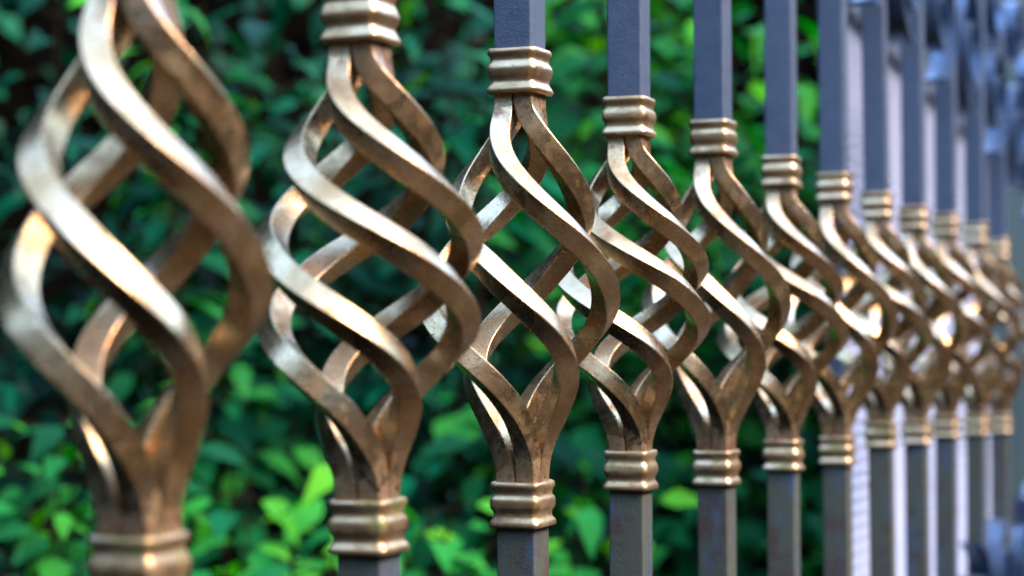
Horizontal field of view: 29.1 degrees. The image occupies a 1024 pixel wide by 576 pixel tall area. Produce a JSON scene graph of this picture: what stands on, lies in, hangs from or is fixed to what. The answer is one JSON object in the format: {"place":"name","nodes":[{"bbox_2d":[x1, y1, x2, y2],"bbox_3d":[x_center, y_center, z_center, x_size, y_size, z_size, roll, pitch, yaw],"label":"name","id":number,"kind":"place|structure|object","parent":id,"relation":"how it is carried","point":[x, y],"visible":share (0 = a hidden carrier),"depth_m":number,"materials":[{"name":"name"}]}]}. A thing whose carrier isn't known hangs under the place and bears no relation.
{"place":"outdoors","nodes":[
{"label":"outdoors","id":0,"kind":"place"},
{"bbox_2d":[0,0,827,575],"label":"earth bank","id":1,"kind":"structure","parent":0,"point":[22,92],"depth_m":3.93,"materials":[{"name":"soil"}]},
{"bbox_2d":[0,0,759,575],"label":"ivy cover","id":2,"kind":"object","parent":1,"relation":"on","point":[10,26],"visible":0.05,"depth_m":3.95,"materials":[{"name":"green plant"}]},
{"label":"ground","id":3,"kind":"structure","parent":0,"visible":0},
{"bbox_2d":[0,0,228,569],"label":"shrub","id":4,"kind":"object","parent":3,"relation":"on","point":[41,389],"visible":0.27,"depth_m":2.28,"materials":[{"name":"green plant"}]},
{"bbox_2d":[0,390,252,575],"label":"shrub","id":5,"kind":"object","parent":3,"relation":"on","point":[53,557],"visible":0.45,"depth_m":1.66,"materials":[{"name":"green plant"}]},
{"bbox_2d":[0,59,318,575],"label":"shrub","id":6,"kind":"object","parent":3,"relation":"on","point":[13,399],"visible":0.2,"depth_m":2.18,"materials":[{"name":"green plant"}]},
{"bbox_2d":[67,0,381,575],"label":"shrub","id":7,"kind":"object","parent":3,"relation":"on","point":[233,382],"visible":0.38,"depth_m":2.15,"materials":[{"name":"green plant"}]},
{"bbox_2d":[0,464,495,575],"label":"shrub","id":8,"kind":"object","parent":3,"relation":"on","point":[261,562],"visible":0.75,"depth_m":1.68,"materials":[{"name":"green plant"}]},
{"bbox_2d":[189,0,722,575],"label":"shrub","id":9,"kind":"object","parent":3,"relation":"on","point":[373,388],"visible":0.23,"depth_m":2.23,"materials":[{"name":"green plant"}]},
{"bbox_2d":[283,465,697,575],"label":"shrub","id":10,"kind":"object","parent":3,"relation":"on","point":[587,517],"visible":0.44,"depth_m":1.74,"materials":[{"name":"green plant"}]},
{"bbox_2d":[0,0,1023,575],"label":"iron fence","id":11,"kind":"object","parent":3,"relation":"on","point":[138,480],"visible":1,"depth_m":0.76,"materials":[{"name":"metal"}]},
{"bbox_2d":[391,0,765,575],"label":"shrub","id":12,"kind":"object","parent":3,"relation":"on","point":[566,62],"visible":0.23,"depth_m":2.21,"materials":[{"name":"green plant"}]},
{"bbox_2d":[400,389,812,575],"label":"shrub","id":13,"kind":"object","parent":3,"relation":"on","point":[453,434],"visible":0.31,"depth_m":1.94,"materials":[{"name":"green plant"}]},
{"bbox_2d":[525,0,782,575],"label":"shrub","id":14,"kind":"object","parent":3,"relation":"on","point":[747,432],"visible":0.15,"depth_m":2.44,"materials":[{"name":"green plant"}]},
{"bbox_2d":[601,422,823,575],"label":"shrub","id":15,"kind":"object","parent":3,"relation":"on","point":[750,534],"visible":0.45,"depth_m":2.13,"materials":[{"name":"green plant"}]},
{"bbox_2d":[660,0,828,575],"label":"shrub","id":16,"kind":"object","parent":3,"relation":"on","point":[811,478],"visible":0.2,"depth_m":2.40,"materials":[{"name":"green plant"}]},
{"bbox_2d":[598,93,965,572],"bbox_3d":[0.359,0.480,2.674,0.465,1.491,0.610,1,-3,-25],"label":"shrub","id":17,"kind":"object","parent":3,"relation":"on","point":[814,166],"visible":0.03,"depth_m":2.55,"materials":[{"name":"green plant"}]},
{"bbox_2d":[829,0,991,575],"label":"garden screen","id":18,"kind":"object","parent":3,"relation":"on","point":[861,558],"visible":0.19,"depth_m":1.98,"materials":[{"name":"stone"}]},
{"bbox_2d":[925,0,1023,523],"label":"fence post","id":19,"kind":"object","parent":3,"relation":"on","point":[1015,221],"depth_m":3.29,"materials":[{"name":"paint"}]}
]}

